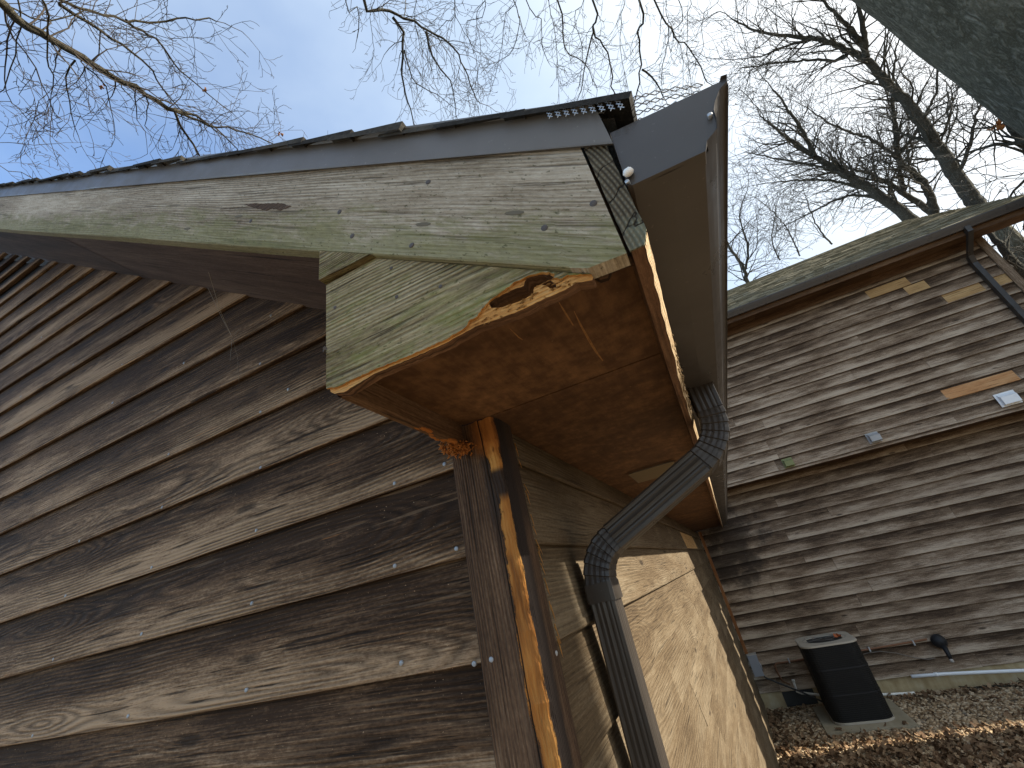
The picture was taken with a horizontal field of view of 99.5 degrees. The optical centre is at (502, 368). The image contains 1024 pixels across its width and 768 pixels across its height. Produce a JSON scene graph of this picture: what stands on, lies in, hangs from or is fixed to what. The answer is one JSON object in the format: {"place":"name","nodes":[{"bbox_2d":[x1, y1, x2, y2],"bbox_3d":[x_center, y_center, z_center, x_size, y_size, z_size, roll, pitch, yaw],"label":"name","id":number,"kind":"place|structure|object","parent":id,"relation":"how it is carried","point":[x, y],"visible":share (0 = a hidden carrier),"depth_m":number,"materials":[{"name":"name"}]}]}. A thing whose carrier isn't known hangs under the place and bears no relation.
{"place":"outdoors","nodes":[
{"label":"outdoors","id":0,"kind":"place"},
{"bbox_2d":[0,0,1023,289],"label":"sky","id":1,"kind":"structure","parent":0,"point":[314,71],"materials":[{"name":"blue"}]},
{"bbox_2d":[766,682,1023,767],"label":"ground","id":2,"kind":"structure","parent":0,"point":[929,702],"depth_m":5.12,"materials":[{"name":"brown gravel"}]},
{"bbox_2d":[0,0,305,180],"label":"tree","id":3,"kind":"object","parent":2,"relation":"on","point":[13,15],"visible":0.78,"depth_m":4.82,"materials":[{"name":"brown plant"}]},
{"bbox_2d":[0,74,778,767],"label":"house","id":4,"kind":"structure","parent":2,"relation":"on","point":[434,474],"depth_m":1.03,"materials":[{"name":"brown wood"}]},
{"bbox_2d":[208,272,238,377],"bbox_3d":[-0.957,-0.140,1.428,0.109,0.380,0.188,-16,-28,6],"label":"cobweb","id":5,"kind":"object","parent":4,"relation":"hanging from","point":[225,324],"visible":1,"depth_m":1.49,"materials":[{"name":"beige"}]},
{"bbox_2d":[329,0,796,143],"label":"tree","id":6,"kind":"object","parent":2,"relation":"on","point":[403,33],"visible":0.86,"depth_m":7.30,"materials":[{"name":"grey plant"}]},
{"bbox_2d":[727,143,857,285],"bbox_3d":[12.217,-1.686,16.673,6.104,18.412,5.514,-22,-29,18],"label":"tree","id":7,"kind":"object","parent":2,"relation":"on","point":[741,264],"visible":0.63,"depth_m":18.60,"materials":[{"name":"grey plant"}]},
{"bbox_2d":[726,41,922,272],"bbox_3d":[10.632,-3.140,12.498,6.002,17.616,5.540,17,-40,-43],"label":"tree","id":8,"kind":"object","parent":2,"relation":"on","point":[892,203],"visible":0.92,"depth_m":14.19,"materials":[{"name":"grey plant"}]},
{"bbox_2d":[648,0,1023,137],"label":"tree","id":9,"kind":"object","parent":2,"relation":"on","point":[973,49],"visible":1,"depth_m":6.91,"materials":[{"name":"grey plant"}]},
{"bbox_2d":[667,0,1023,264],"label":"tree","id":10,"kind":"object","parent":2,"relation":"on","point":[929,134],"visible":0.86,"depth_m":12.05,"materials":[{"name":"brown plant"}]},
{"bbox_2d":[792,679,914,695],"bbox_3d":[4.995,4.574,6.223,1.416,0.326,0.043,-23,-30,19],"label":"condensate pipe","id":11,"kind":"object","parent":2,"relation":"on","point":[817,694],"visible":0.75,"depth_m":6.34,"materials":[{"name":"beige"}]},
{"bbox_2d":[696,194,1023,709],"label":"house","id":12,"kind":"structure","parent":2,"relation":"on","point":[904,339],"depth_m":6.89,"materials":[{"name":"brown wood"}]},
{"bbox_2d":[746,652,763,676],"bbox_3d":[3.960,4.629,6.770,0.152,0.290,0.114,-22,-29,18],"label":"electrical box","id":13,"kind":"object","parent":12,"relation":"attached to","point":[756,667],"visible":1,"depth_m":6.73,"materials":[{"name":"grey paint"}]},
{"bbox_2d":[764,675,822,702],"bbox_3d":[4.315,4.665,6.314,0.084,0.358,0.922,7,-34,-32],"label":"power conduit","id":14,"kind":"object","parent":13,"relation":"attached to","point":[793,689],"visible":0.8,"depth_m":6.38,"materials":[{"name":"grey plastic"}]},
{"bbox_2d":[781,457,795,468],"bbox_3d":[4.674,1.538,7.075,0.155,0.149,0.097,-22,-29,18],"label":"wall vent","id":15,"kind":"object","parent":12,"relation":"attached to","point":[787,462],"depth_m":7.06,"materials":[{"name":"green"}]},
{"bbox_2d":[774,638,926,684],"bbox_3d":[5.112,4.313,6.344,2.033,0.327,0.060,-22,-29,18],"label":"water pipe","id":16,"kind":"object","parent":12,"relation":"attached to","point":[873,648],"visible":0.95,"depth_m":6.29,"materials":[{"name":"orange metal"}]},
{"bbox_2d":[864,431,882,443],"bbox_3d":[5.764,1.067,6.714,0.167,0.161,0.097,-22,-29,18],"label":"wall vent","id":17,"kind":"object","parent":12,"relation":"attached to","point":[873,437],"depth_m":6.70,"materials":[{"name":"grey plastic"}]},
{"bbox_2d":[863,651,934,659],"bbox_3d":[5.600,4.119,6.191,0.901,0.176,0.012,-22,-29,18],"label":"thin cable","id":18,"kind":"object","parent":12,"relation":"attached to","point":[897,653],"visible":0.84,"depth_m":6.19,"materials":[{"name":"brown plastic"}]},
{"bbox_2d":[930,634,953,662],"bbox_3d":[6.073,3.848,5.960,0.176,0.317,0.200,-22,-29,18],"label":"floodlight","id":19,"kind":"object","parent":12,"relation":"attached to","point":[939,641],"visible":1,"depth_m":5.98,"materials":[{"name":"black plastic"}]},
{"bbox_2d":[910,669,1023,677],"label":"drain pipe","id":20,"kind":"object","parent":12,"relation":"attached to","point":[933,674],"visible":1,"depth_m":5.82,"materials":[{"name":"white plastic"}]},
{"bbox_2d":[993,390,1022,407],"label":"wall vent","id":21,"kind":"object","parent":12,"relation":"attached to","point":[1008,398],"depth_m":6.21,"materials":[{"name":"white plastic"}]},
{"bbox_2d":[812,698,919,735],"bbox_3d":[4.665,4.544,5.637,0.960,0.058,1.100,-22,-29,18],"label":"concrete pad","id":22,"kind":"object","parent":2,"relation":"on","point":[829,725],"visible":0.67,"depth_m":5.33,"materials":[{"name":"grey concrete"}]},
{"bbox_2d":[795,631,894,725],"bbox_3d":[4.593,4.164,5.891,0.688,0.860,0.838,-22,-29,18],"label":"air conditioner","id":23,"kind":"object","parent":22,"relation":"on","point":[847,686],"visible":0.99,"depth_m":5.58,"materials":[{"name":"black paint"}]},
{"bbox_2d":[747,46,992,233],"bbox_3d":[13.243,-3.216,12.277,4.895,16.549,5.474,10,-35,-36],"label":"tree","id":24,"kind":"object","parent":2,"relation":"on","point":[912,199],"visible":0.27,"depth_m":14.30,"materials":[{"name":"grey plant"}]},
{"bbox_2d":[764,17,976,214],"bbox_3d":[12.784,-3.830,11.108,5.166,16.689,4.994,-22,-29,18],"label":"tree","id":25,"kind":"object","parent":2,"relation":"on","point":[932,203],"visible":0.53,"depth_m":13.31,"materials":[{"name":"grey plant"}]},
{"bbox_2d":[766,677,1023,767],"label":"fallen leaves","id":26,"kind":"object","parent":2,"relation":"on","point":[951,748],"visible":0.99,"depth_m":4.66,"materials":[{"name":"brown plant"}]},
{"bbox_2d":[871,83,1023,226],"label":"tree","id":27,"kind":"object","parent":2,"relation":"on","point":[1018,141],"visible":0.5,"depth_m":9.04,"materials":[{"name":"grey plant"}]},
{"bbox_2d":[903,164,1023,278],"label":"tree","id":28,"kind":"object","parent":2,"relation":"on","point":[1010,257],"visible":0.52,"depth_m":8.90,"materials":[{"name":"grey plant"}]},
{"bbox_2d":[958,685,1021,688],"bbox_3d":[6.688,3.978,5.472,1.455,0.069,0.034,-26,-31,25],"label":"fallen twig","id":29,"kind":"object","parent":2,"relation":"on","point":[976,687],"visible":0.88,"depth_m":5.62,"materials":[{"name":"brown wood"}]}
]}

